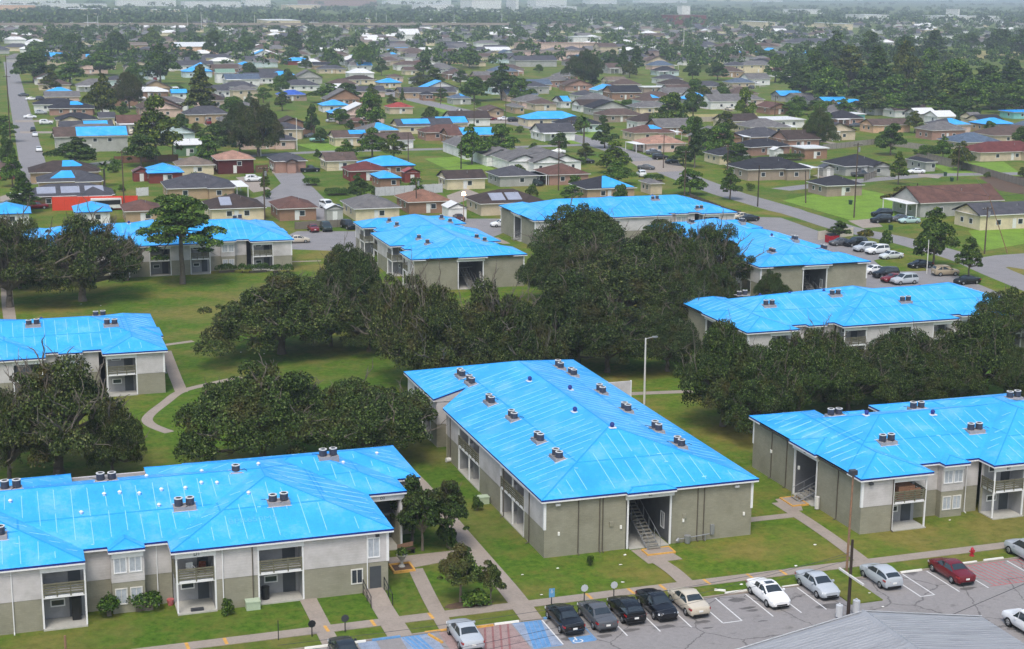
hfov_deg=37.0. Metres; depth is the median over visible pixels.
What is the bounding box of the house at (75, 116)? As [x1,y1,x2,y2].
[54,112,97,126]
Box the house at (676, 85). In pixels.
[662,84,690,87]
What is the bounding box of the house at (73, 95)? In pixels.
[43,91,80,100]
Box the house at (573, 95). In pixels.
[569,90,592,100]
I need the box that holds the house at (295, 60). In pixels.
[284,57,305,64]
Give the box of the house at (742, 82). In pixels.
[722,78,760,87]
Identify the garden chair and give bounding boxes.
[186,562,194,575]
[198,561,205,571]
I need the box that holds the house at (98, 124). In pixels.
[71,123,112,126]
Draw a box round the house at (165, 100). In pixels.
[135,95,183,113]
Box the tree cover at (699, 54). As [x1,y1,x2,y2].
[0,13,1023,65]
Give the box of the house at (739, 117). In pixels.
[712,113,757,125]
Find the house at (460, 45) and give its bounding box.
[446,44,472,47]
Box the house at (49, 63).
[47,57,65,64]
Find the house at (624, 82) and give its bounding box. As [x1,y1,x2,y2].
[610,79,641,85]
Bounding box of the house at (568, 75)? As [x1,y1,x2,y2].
[552,72,577,78]
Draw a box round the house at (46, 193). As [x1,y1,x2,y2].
[19,183,114,207]
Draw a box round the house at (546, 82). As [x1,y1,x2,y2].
[525,79,552,89]
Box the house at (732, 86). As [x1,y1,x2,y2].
[728,85,740,88]
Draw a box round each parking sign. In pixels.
[308,620,315,636]
[341,615,348,631]
[549,588,554,603]
[581,584,587,600]
[611,581,617,595]
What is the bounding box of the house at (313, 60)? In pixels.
[297,59,320,67]
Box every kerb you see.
[412,630,440,634]
[542,585,803,617]
[855,557,1020,578]
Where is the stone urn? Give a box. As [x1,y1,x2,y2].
[395,547,407,566]
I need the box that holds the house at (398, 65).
[393,61,420,69]
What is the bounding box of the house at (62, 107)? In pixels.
[47,101,94,115]
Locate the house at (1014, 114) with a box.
[998,109,1023,118]
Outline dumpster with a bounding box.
[825,233,838,242]
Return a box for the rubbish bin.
[261,585,268,599]
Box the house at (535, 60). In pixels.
[508,55,557,66]
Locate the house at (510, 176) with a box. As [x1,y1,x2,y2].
[485,165,548,186]
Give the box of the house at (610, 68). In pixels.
[602,63,622,73]
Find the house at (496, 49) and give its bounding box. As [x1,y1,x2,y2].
[485,47,510,51]
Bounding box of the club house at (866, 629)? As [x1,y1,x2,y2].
[737,610,1023,648]
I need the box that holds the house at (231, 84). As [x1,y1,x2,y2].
[221,81,258,91]
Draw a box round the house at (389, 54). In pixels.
[381,52,399,56]
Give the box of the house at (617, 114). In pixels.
[592,108,640,122]
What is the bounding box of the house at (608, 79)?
[601,76,625,83]
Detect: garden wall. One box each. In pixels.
[52,195,137,210]
[817,227,853,239]
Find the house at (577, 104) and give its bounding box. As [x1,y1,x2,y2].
[570,99,598,111]
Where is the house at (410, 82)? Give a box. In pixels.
[408,75,428,83]
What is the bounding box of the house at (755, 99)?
[746,94,764,105]
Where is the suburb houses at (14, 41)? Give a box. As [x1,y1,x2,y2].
[0,16,1023,65]
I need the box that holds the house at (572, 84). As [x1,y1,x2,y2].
[558,78,593,90]
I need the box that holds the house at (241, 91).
[229,85,257,100]
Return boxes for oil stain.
[597,634,611,637]
[623,628,639,631]
[654,624,674,628]
[695,620,709,623]
[728,598,745,601]
[816,603,838,608]
[960,587,975,589]
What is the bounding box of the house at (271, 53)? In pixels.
[261,52,284,62]
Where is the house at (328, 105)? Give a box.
[318,100,348,111]
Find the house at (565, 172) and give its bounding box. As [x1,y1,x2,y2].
[530,163,590,184]
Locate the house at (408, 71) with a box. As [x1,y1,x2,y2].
[400,66,418,74]
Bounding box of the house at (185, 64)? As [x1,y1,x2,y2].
[169,60,194,70]
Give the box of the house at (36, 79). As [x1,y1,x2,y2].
[33,72,71,84]
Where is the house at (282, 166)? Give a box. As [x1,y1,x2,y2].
[267,152,307,172]
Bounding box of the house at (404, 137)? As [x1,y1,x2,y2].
[360,132,414,148]
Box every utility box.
[244,597,260,610]
[477,494,489,503]
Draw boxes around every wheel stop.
[304,644,327,648]
[372,635,400,640]
[425,628,446,631]
[476,624,493,627]
[494,620,518,624]
[725,589,746,593]
[900,569,921,572]
[983,557,1003,560]
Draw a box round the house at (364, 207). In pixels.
[340,193,401,220]
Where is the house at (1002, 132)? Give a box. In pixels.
[971,125,1021,140]
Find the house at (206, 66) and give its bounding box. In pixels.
[189,62,209,69]
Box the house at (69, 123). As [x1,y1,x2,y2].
[58,120,113,126]
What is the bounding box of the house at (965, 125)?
[924,118,972,131]
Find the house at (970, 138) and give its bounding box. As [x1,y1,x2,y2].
[938,132,999,148]
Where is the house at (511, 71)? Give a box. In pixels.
[485,66,518,75]
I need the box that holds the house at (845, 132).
[817,122,857,140]
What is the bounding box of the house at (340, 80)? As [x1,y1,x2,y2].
[324,78,358,85]
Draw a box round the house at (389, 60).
[377,56,400,64]
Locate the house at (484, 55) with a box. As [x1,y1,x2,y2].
[478,53,490,61]
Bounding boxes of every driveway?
[0,195,17,201]
[15,120,53,121]
[20,131,51,132]
[236,177,270,191]
[447,189,478,202]
[490,120,516,123]
[631,160,684,172]
[849,219,882,227]
[918,173,942,177]
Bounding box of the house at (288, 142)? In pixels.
[237,132,297,149]
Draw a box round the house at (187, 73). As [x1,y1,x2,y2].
[180,67,212,77]
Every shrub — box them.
[107,163,118,171]
[109,158,121,166]
[118,184,125,190]
[194,150,212,161]
[196,131,204,136]
[221,598,234,616]
[262,189,270,197]
[313,149,320,156]
[344,119,354,129]
[358,188,366,195]
[408,177,424,190]
[435,517,456,548]
[460,588,491,606]
[471,494,483,510]
[514,126,524,132]
[525,183,538,195]
[568,175,580,184]
[578,157,586,164]
[586,555,593,565]
[599,115,608,122]
[612,183,627,196]
[746,183,754,189]
[879,229,892,245]
[1017,167,1023,176]
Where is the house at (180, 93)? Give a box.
[169,89,186,98]
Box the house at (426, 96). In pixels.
[418,91,434,100]
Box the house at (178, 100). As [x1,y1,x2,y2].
[142,96,188,110]
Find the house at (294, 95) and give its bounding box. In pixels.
[275,90,306,100]
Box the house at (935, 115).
[923,110,955,121]
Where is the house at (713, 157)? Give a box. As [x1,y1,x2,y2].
[703,147,749,164]
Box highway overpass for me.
[0,23,508,31]
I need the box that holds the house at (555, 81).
[541,76,569,86]
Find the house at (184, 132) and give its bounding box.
[153,124,195,140]
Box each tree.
[0,114,18,137]
[0,130,15,159]
[0,154,25,186]
[0,199,76,307]
[0,335,134,474]
[0,366,68,478]
[2,195,149,301]
[6,172,40,204]
[9,51,56,82]
[24,40,44,49]
[31,46,49,59]
[39,66,61,88]
[42,136,96,160]
[43,31,54,40]
[49,31,64,44]
[53,62,87,83]
[60,33,88,53]
[68,24,84,32]
[77,48,116,72]
[81,73,117,111]
[81,384,149,470]
[94,160,112,186]
[100,31,129,51]
[110,67,144,108]
[116,101,129,114]
[116,227,147,280]
[117,67,145,81]
[122,133,160,166]
[124,58,144,72]
[129,93,183,163]
[135,74,146,86]
[135,193,227,283]
[141,42,180,81]
[143,26,165,43]
[170,354,351,462]
[175,113,188,126]
[180,46,196,59]
[180,64,217,106]
[190,122,202,131]
[190,263,358,356]
[196,134,222,154]
[202,30,227,53]
[202,123,230,150]
[216,102,260,136]
[219,96,249,111]
[224,135,250,151]
[226,97,287,156]
[235,36,255,54]
[238,62,258,73]
[244,93,255,102]
[253,87,272,102]
[259,167,269,186]
[267,75,289,90]
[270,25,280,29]
[273,91,292,110]
[280,26,302,48]
[280,68,295,76]
[284,71,297,80]
[289,46,301,56]
[289,356,446,449]
[298,55,312,68]
[303,104,319,132]
[304,227,397,304]
[305,278,355,346]
[306,83,336,95]
[308,30,327,47]
[311,127,327,142]
[312,46,322,55]
[319,48,334,61]
[327,58,341,65]
[328,108,349,124]
[334,294,377,351]
[335,139,358,155]
[338,82,361,94]
[348,173,374,195]
[351,249,469,366]
[352,43,373,64]
[354,92,386,123]
[355,127,389,157]
[356,272,408,329]
[363,83,380,96]
[374,59,389,75]
[375,276,504,370]
[380,133,407,156]
[386,94,396,103]
[389,473,423,541]
[396,488,449,550]
[399,87,405,102]
[409,72,427,86]
[414,56,434,74]
[421,106,438,116]
[424,46,431,63]
[424,68,444,81]
[430,479,469,546]
[433,88,448,100]
[437,541,483,601]
[451,69,467,85]
[451,261,544,361]
[456,44,481,67]
[457,123,490,163]
[459,76,488,100]
[469,291,570,364]
[476,559,506,604]
[483,17,491,22]
[484,62,517,99]
[485,124,520,148]
[490,140,499,146]
[507,86,519,98]
[509,19,517,25]
[509,78,537,95]
[513,25,525,33]
[514,236,585,291]
[515,43,525,49]
[521,188,642,255]
[527,260,649,363]
[533,31,547,41]
[533,64,543,70]
[537,24,549,30]
[547,131,569,148]
[549,231,620,289]
[551,249,700,324]
[557,292,659,372]
[559,184,583,197]
[560,42,605,80]
[573,116,589,133]
[576,115,592,146]
[576,143,595,157]
[586,78,601,83]
[591,123,619,147]
[595,140,632,166]
[602,161,637,180]
[603,49,618,62]
[615,45,628,74]
[615,212,698,276]
[620,99,630,104]
[622,61,637,77]
[626,45,643,55]
[628,299,703,371]
[629,264,709,323]
[630,45,645,74]
[648,92,688,118]
[649,227,714,278]
[659,49,679,60]
[668,145,695,165]
[672,40,679,46]
[673,168,707,194]
[673,309,767,426]
[674,205,774,281]
[680,116,703,133]
[682,58,700,78]
[683,20,691,26]
[683,86,707,115]
[686,116,704,167]
[688,78,705,88]
[690,255,742,298]
[698,87,712,94]
[699,127,713,148]
[702,122,735,149]
[705,62,728,79]
[706,335,803,434]
[714,111,737,128]
[717,82,728,89]
[717,86,730,93]
[719,44,731,51]
[720,167,742,199]
[722,143,752,162]
[734,87,757,112]
[745,36,756,48]
[752,45,766,54]
[753,50,778,57]
[753,269,792,295]
[763,54,786,82]
[765,326,855,411]
[775,59,800,89]
[781,95,810,110]
[785,104,804,116]
[788,66,815,92]
[795,46,846,98]
[800,99,817,110]
[802,106,841,145]
[803,313,870,401]
[804,337,900,410]
[807,100,832,118]
[808,65,854,97]
[808,101,835,109]
[809,29,846,63]
[826,221,851,236]
[832,44,866,97]
[835,98,856,111]
[844,36,854,41]
[846,67,883,96]
[851,94,873,112]
[855,46,898,89]
[857,31,884,64]
[860,351,916,403]
[862,92,885,111]
[863,316,947,401]
[874,123,907,154]
[875,93,907,108]
[875,131,894,139]
[876,74,913,98]
[887,40,926,84]
[889,35,921,62]
[889,151,908,184]
[893,94,920,108]
[901,69,936,104]
[903,110,923,132]
[912,144,937,155]
[913,90,931,105]
[913,206,960,264]
[913,345,989,399]
[914,47,945,78]
[917,74,966,103]
[920,29,954,55]
[926,92,952,109]
[932,135,953,156]
[932,303,1022,395]
[933,58,972,91]
[943,22,952,29]
[943,99,973,111]
[948,140,976,169]
[949,79,990,109]
[953,99,980,114]
[954,235,982,274]
[955,33,984,50]
[955,111,960,120]
[962,62,1008,86]
[973,284,1023,340]
[981,72,1005,108]
[982,28,1015,55]
[983,121,995,128]
[984,21,991,27]
[986,94,1020,109]
[987,345,1023,396]
[993,75,1023,109]
[997,59,1023,83]
[1006,29,1023,53]
[1011,126,1023,141]
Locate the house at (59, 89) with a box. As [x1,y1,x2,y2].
[46,87,71,90]
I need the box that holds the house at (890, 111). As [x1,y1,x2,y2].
[882,104,926,116]
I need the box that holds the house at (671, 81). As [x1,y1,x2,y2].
[656,79,688,85]
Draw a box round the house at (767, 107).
[756,101,787,114]
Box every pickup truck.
[26,201,48,208]
[300,165,319,172]
[851,169,868,176]
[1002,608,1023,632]
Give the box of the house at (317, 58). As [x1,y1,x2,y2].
[312,56,338,61]
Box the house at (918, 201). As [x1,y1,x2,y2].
[882,183,1004,216]
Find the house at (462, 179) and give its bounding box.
[436,169,487,189]
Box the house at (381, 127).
[353,122,400,132]
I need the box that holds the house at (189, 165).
[173,156,215,174]
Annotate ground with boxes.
[0,0,1023,648]
[978,176,1023,193]
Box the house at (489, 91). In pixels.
[485,86,508,94]
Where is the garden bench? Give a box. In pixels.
[397,541,415,552]
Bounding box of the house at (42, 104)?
[32,98,72,110]
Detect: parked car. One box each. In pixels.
[23,114,36,117]
[35,96,44,99]
[35,109,47,114]
[36,146,42,151]
[39,119,52,123]
[205,119,211,124]
[244,174,261,181]
[291,235,309,242]
[303,133,313,137]
[307,224,318,231]
[309,137,324,141]
[319,199,332,207]
[320,221,332,231]
[328,636,358,648]
[340,219,354,229]
[446,618,484,648]
[453,213,465,220]
[490,219,500,227]
[497,116,507,119]
[507,117,517,121]
[532,178,543,185]
[545,603,584,634]
[552,148,565,153]
[577,600,617,631]
[585,158,594,163]
[607,595,646,624]
[635,588,677,621]
[636,170,645,176]
[637,164,654,169]
[646,149,661,154]
[652,153,668,159]
[665,159,679,163]
[668,587,710,617]
[735,212,746,219]
[738,214,759,221]
[746,577,790,608]
[795,569,839,599]
[828,237,848,245]
[843,236,867,246]
[849,123,859,126]
[853,241,876,251]
[859,563,902,589]
[865,243,889,254]
[867,264,882,274]
[870,214,892,222]
[871,208,892,216]
[872,266,899,277]
[878,250,903,259]
[880,273,898,282]
[890,272,918,284]
[892,214,906,221]
[898,216,920,223]
[907,168,925,173]
[907,259,933,268]
[928,557,975,584]
[931,265,959,275]
[953,275,980,284]
[1004,538,1023,558]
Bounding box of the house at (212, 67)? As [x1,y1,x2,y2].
[209,64,238,74]
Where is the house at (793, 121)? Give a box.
[758,116,805,127]
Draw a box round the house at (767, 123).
[735,118,797,131]
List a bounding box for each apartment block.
[0,313,167,396]
[0,445,420,635]
[23,218,293,281]
[353,214,526,289]
[403,359,758,557]
[499,194,736,247]
[663,218,870,295]
[681,282,1023,357]
[749,393,1023,534]
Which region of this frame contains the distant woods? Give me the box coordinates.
[0,0,1023,23]
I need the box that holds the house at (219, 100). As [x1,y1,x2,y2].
[193,93,224,106]
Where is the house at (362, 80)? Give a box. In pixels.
[345,75,376,84]
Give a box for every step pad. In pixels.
[641,546,675,555]
[779,496,808,506]
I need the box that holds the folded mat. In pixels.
[191,607,203,611]
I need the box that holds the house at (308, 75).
[295,69,322,83]
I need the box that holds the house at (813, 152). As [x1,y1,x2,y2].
[789,145,829,158]
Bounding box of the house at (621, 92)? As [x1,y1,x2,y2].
[602,85,641,99]
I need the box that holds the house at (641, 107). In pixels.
[625,101,667,113]
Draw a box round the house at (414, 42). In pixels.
[389,41,425,47]
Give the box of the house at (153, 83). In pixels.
[143,79,178,92]
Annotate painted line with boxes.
[405,637,421,648]
[410,636,428,648]
[415,635,432,648]
[428,633,442,642]
[484,627,486,648]
[491,626,494,648]
[499,625,502,648]
[507,624,510,648]
[524,622,536,647]
[529,621,541,647]
[533,621,546,646]
[538,620,550,645]
[542,620,562,643]
[715,598,741,620]
[745,594,772,615]
[954,584,1023,613]
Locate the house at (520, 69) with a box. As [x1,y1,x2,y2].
[500,64,523,73]
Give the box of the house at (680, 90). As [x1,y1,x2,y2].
[657,87,689,96]
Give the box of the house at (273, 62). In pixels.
[251,58,277,66]
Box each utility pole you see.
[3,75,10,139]
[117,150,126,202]
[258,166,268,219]
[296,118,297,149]
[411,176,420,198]
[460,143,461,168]
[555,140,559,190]
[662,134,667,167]
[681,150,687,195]
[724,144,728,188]
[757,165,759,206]
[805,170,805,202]
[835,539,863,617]
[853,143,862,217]
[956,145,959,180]
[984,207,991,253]
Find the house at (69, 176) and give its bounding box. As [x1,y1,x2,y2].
[36,170,103,186]
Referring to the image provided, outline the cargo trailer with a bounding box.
[90,198,121,209]
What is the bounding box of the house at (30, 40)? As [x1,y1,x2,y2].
[26,39,41,41]
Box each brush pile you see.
[857,229,873,236]
[880,193,894,198]
[893,185,909,190]
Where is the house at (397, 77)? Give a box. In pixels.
[386,74,402,81]
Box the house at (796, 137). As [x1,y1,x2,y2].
[770,129,820,148]
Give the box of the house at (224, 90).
[205,85,229,96]
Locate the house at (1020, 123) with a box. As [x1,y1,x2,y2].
[1009,121,1023,125]
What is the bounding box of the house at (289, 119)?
[277,115,315,134]
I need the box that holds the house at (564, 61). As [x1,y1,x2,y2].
[562,58,574,65]
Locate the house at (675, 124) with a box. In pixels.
[645,118,690,134]
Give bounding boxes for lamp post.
[462,192,465,221]
[643,336,657,404]
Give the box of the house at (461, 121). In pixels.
[421,116,468,126]
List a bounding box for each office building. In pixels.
[460,0,500,11]
[506,0,518,11]
[661,14,705,24]
[677,5,689,14]
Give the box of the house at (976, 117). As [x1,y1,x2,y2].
[965,114,1003,123]
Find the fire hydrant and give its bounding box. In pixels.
[969,547,974,556]
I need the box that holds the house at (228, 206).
[202,193,266,219]
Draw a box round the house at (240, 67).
[224,63,242,70]
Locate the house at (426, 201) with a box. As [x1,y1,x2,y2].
[394,189,449,213]
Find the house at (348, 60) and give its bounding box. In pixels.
[344,58,365,67]
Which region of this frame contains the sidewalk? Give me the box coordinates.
[136,542,1004,648]
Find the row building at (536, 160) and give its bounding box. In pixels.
[442,136,581,170]
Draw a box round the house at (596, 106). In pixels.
[582,99,629,114]
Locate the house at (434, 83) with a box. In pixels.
[418,80,457,93]
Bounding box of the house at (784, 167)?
[725,156,819,180]
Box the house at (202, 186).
[160,173,248,198]
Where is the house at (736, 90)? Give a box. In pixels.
[729,87,758,95]
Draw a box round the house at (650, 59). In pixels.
[643,56,667,65]
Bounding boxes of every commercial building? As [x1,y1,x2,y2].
[512,50,602,59]
[514,42,595,49]
[568,36,599,41]
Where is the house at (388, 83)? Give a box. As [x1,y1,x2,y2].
[374,78,401,87]
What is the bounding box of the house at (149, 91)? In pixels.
[132,87,168,97]
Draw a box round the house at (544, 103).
[525,98,556,110]
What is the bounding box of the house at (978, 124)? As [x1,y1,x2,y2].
[969,117,1012,130]
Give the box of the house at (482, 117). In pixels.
[442,110,491,125]
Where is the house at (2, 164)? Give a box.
[0,160,14,178]
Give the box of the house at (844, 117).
[831,110,863,125]
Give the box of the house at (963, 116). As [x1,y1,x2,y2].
[960,112,979,121]
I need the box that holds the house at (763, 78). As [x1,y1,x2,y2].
[739,73,770,84]
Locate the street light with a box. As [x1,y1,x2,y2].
[845,469,857,571]
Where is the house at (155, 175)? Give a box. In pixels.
[144,163,184,183]
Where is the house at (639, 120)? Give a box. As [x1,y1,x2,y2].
[625,113,650,127]
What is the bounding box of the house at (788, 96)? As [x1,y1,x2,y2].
[784,93,816,101]
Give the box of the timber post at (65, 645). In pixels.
[64,635,66,648]
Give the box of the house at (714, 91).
[681,89,719,95]
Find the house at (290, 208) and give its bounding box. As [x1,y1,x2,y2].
[268,196,318,220]
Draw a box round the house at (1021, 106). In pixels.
[1000,104,1022,107]
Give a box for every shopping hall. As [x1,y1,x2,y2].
[846,14,888,22]
[922,15,999,21]
[946,9,959,14]
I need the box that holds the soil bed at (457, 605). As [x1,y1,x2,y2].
[444,601,493,608]
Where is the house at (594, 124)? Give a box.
[551,116,602,131]
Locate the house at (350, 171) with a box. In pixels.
[340,161,389,181]
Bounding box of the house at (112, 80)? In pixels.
[105,75,120,85]
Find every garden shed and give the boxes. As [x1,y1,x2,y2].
[131,166,147,181]
[323,203,343,220]
[401,167,419,182]
[441,200,467,218]
[769,146,783,156]
[817,163,834,176]
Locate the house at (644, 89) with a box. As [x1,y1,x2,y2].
[638,86,661,92]
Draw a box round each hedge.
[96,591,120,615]
[126,590,162,611]
[214,263,237,272]
[237,263,246,272]
[246,263,269,272]
[269,264,282,272]
[282,263,293,271]
[302,177,319,184]
[324,187,348,194]
[643,174,664,180]
[775,153,804,160]
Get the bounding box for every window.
[46,198,51,203]
[95,214,100,219]
[113,558,126,573]
[115,588,127,604]
[128,556,141,572]
[130,586,142,603]
[222,245,227,251]
[226,211,231,216]
[228,244,233,251]
[244,210,249,215]
[299,210,304,215]
[351,568,362,584]
[368,537,379,558]
[379,210,384,215]
[942,496,951,509]
[943,470,953,483]
[951,495,960,508]
[953,469,963,482]
[1018,218,1022,223]
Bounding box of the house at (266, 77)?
[243,72,277,83]
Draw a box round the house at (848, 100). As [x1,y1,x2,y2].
[831,99,858,103]
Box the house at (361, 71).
[345,68,373,77]
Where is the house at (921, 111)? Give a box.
[904,108,934,120]
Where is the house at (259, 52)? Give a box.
[254,49,268,56]
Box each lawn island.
[833,579,882,604]
[874,254,927,270]
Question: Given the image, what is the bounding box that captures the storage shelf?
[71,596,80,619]
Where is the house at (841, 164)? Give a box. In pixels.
[821,154,890,175]
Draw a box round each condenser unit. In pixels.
[0,479,8,488]
[0,524,5,534]
[11,478,20,489]
[26,319,31,324]
[34,318,39,323]
[94,471,104,480]
[104,318,114,324]
[107,471,115,480]
[174,496,189,506]
[185,495,193,506]
[231,463,245,471]
[262,493,276,501]
[279,491,287,502]
[316,448,326,456]
[329,447,336,456]
[453,369,465,376]
[460,374,472,381]
[469,377,474,383]
[485,393,496,400]
[486,396,494,402]
[508,409,514,416]
[511,412,523,418]
[530,432,543,440]
[533,430,540,438]
[552,447,559,454]
[554,450,562,457]
[555,359,560,365]
[558,362,563,367]
[571,368,576,374]
[596,383,602,390]
[599,386,605,393]
[621,401,627,408]
[624,403,637,410]
[645,420,658,427]
[648,423,662,430]
[671,435,680,443]
[678,438,691,446]
[763,299,768,304]
[769,299,778,304]
[827,408,834,415]
[830,289,838,294]
[835,407,848,414]
[879,433,886,441]
[887,432,894,441]
[903,401,916,408]
[918,401,924,407]
[967,422,980,430]
[975,421,987,429]
[1006,390,1019,397]
[1014,389,1020,396]
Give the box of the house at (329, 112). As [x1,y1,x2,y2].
[325,107,339,118]
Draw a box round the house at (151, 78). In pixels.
[138,72,164,79]
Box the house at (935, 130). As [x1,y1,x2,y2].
[915,121,966,139]
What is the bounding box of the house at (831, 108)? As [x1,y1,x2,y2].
[813,104,861,112]
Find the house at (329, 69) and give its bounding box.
[316,65,346,73]
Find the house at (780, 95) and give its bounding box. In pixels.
[770,90,800,101]
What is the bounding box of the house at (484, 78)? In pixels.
[466,75,492,81]
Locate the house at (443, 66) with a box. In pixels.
[426,63,454,71]
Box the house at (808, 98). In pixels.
[801,96,814,103]
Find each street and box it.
[3,62,44,183]
[89,144,587,164]
[254,172,324,220]
[385,89,1023,290]
[773,172,1017,190]
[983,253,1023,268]
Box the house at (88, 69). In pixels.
[78,65,107,73]
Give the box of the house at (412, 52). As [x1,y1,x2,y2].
[400,51,418,54]
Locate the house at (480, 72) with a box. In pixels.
[470,71,493,74]
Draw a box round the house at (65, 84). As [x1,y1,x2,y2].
[37,79,71,89]
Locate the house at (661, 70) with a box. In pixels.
[651,66,678,75]
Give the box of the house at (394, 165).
[356,155,415,174]
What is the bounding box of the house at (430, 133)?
[416,124,459,140]
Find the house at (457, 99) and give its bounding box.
[447,93,472,104]
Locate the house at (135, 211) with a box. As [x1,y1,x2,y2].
[120,199,160,222]
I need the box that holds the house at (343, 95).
[321,88,361,103]
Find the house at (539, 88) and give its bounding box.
[526,81,550,93]
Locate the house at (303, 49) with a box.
[298,47,316,53]
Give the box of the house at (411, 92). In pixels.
[394,86,456,98]
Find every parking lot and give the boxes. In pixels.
[289,231,355,251]
[313,558,1023,648]
[462,219,501,236]
[750,217,999,295]
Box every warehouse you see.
[0,0,65,5]
[0,4,34,10]
[41,3,106,7]
[65,8,118,14]
[115,0,175,5]
[127,42,147,49]
[172,42,216,53]
[181,1,240,8]
[241,0,270,6]
[257,19,300,26]
[281,4,320,11]
[297,0,376,5]
[382,0,450,3]
[412,4,453,10]
[527,0,566,6]
[533,6,576,11]
[582,0,616,3]
[633,0,686,2]
[698,0,751,1]
[738,21,774,27]
[753,0,782,1]
[783,9,820,13]
[793,0,862,0]
[814,22,852,29]
[903,0,997,0]
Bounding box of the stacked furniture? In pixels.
[895,482,920,499]
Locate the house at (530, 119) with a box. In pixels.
[517,111,574,126]
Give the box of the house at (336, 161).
[318,151,357,170]
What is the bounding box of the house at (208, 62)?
[195,60,213,65]
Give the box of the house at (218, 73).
[213,69,235,82]
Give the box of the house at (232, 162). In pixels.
[211,150,255,173]
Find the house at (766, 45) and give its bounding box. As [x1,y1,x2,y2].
[711,43,780,48]
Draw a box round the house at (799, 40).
[781,38,849,47]
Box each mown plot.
[297,142,341,150]
[424,157,493,169]
[431,102,455,111]
[527,132,595,143]
[687,113,756,121]
[783,189,894,219]
[935,161,1021,175]
[952,51,1018,58]
[969,228,1023,250]
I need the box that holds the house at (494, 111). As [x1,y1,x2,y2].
[475,104,504,117]
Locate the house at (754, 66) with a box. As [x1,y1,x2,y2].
[741,61,771,72]
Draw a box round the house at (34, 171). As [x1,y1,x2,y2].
[28,160,100,182]
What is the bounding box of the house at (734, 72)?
[715,66,744,76]
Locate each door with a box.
[140,213,144,220]
[233,165,236,172]
[295,210,298,219]
[333,211,336,219]
[366,172,369,179]
[370,566,380,588]
[374,210,378,217]
[426,203,429,212]
[463,180,466,188]
[1012,218,1016,227]
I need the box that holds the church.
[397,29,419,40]
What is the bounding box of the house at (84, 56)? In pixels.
[76,54,90,61]
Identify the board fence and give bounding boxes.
[114,154,177,162]
[136,187,148,195]
[255,164,267,172]
[294,219,340,228]
[375,183,442,195]
[690,193,740,211]
[701,117,713,121]
[823,139,928,149]
[864,153,953,180]
[927,153,1023,185]
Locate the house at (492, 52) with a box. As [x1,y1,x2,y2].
[485,51,499,56]
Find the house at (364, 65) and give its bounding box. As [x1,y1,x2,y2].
[347,62,372,69]
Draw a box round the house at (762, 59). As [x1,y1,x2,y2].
[752,58,768,61]
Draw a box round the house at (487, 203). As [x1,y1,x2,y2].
[464,189,544,215]
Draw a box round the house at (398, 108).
[384,102,412,113]
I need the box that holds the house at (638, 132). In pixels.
[621,125,681,139]
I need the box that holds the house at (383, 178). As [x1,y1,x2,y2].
[370,170,401,186]
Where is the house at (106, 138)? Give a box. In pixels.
[52,126,128,151]
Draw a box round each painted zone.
[358,641,379,648]
[401,633,443,648]
[438,623,530,648]
[513,620,562,648]
[568,635,595,643]
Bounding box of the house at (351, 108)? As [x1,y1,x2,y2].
[332,102,384,123]
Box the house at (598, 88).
[588,84,607,94]
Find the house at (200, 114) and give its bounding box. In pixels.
[181,106,227,123]
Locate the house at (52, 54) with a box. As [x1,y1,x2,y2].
[45,52,69,57]
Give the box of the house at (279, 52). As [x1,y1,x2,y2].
[269,50,285,56]
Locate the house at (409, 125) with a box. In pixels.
[390,118,452,133]
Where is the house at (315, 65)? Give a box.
[311,62,330,69]
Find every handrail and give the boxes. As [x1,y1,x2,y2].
[363,580,371,607]
[384,577,392,605]
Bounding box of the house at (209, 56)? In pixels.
[200,54,234,61]
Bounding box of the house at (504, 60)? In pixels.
[489,56,509,62]
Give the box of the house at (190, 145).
[173,138,201,156]
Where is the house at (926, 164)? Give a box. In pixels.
[905,156,936,171]
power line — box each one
[282,556,847,644]
[420,148,555,169]
[456,552,849,648]
[490,560,846,648]
[857,167,985,195]
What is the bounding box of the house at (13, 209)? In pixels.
[0,202,30,224]
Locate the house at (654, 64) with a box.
[645,60,678,69]
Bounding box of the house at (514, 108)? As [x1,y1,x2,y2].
[505,103,524,113]
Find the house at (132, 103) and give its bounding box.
[107,94,145,105]
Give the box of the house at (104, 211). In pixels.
[72,201,111,223]
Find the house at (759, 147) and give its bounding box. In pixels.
[737,138,789,155]
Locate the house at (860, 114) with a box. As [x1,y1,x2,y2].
[850,112,865,119]
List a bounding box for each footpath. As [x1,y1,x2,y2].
[1,288,15,318]
[141,376,241,432]
[165,340,193,345]
[165,351,187,392]
[300,598,330,626]
[317,631,335,644]
[371,444,542,620]
[372,605,398,618]
[381,623,412,636]
[388,550,453,567]
[410,568,449,630]
[496,238,510,243]
[631,390,692,394]
[631,546,681,563]
[653,561,698,587]
[751,513,792,521]
[772,502,867,559]
[775,499,802,510]
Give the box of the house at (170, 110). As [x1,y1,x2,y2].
[137,102,181,116]
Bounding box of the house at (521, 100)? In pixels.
[510,94,548,107]
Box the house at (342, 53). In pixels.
[334,51,349,55]
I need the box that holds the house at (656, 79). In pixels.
[652,74,682,83]

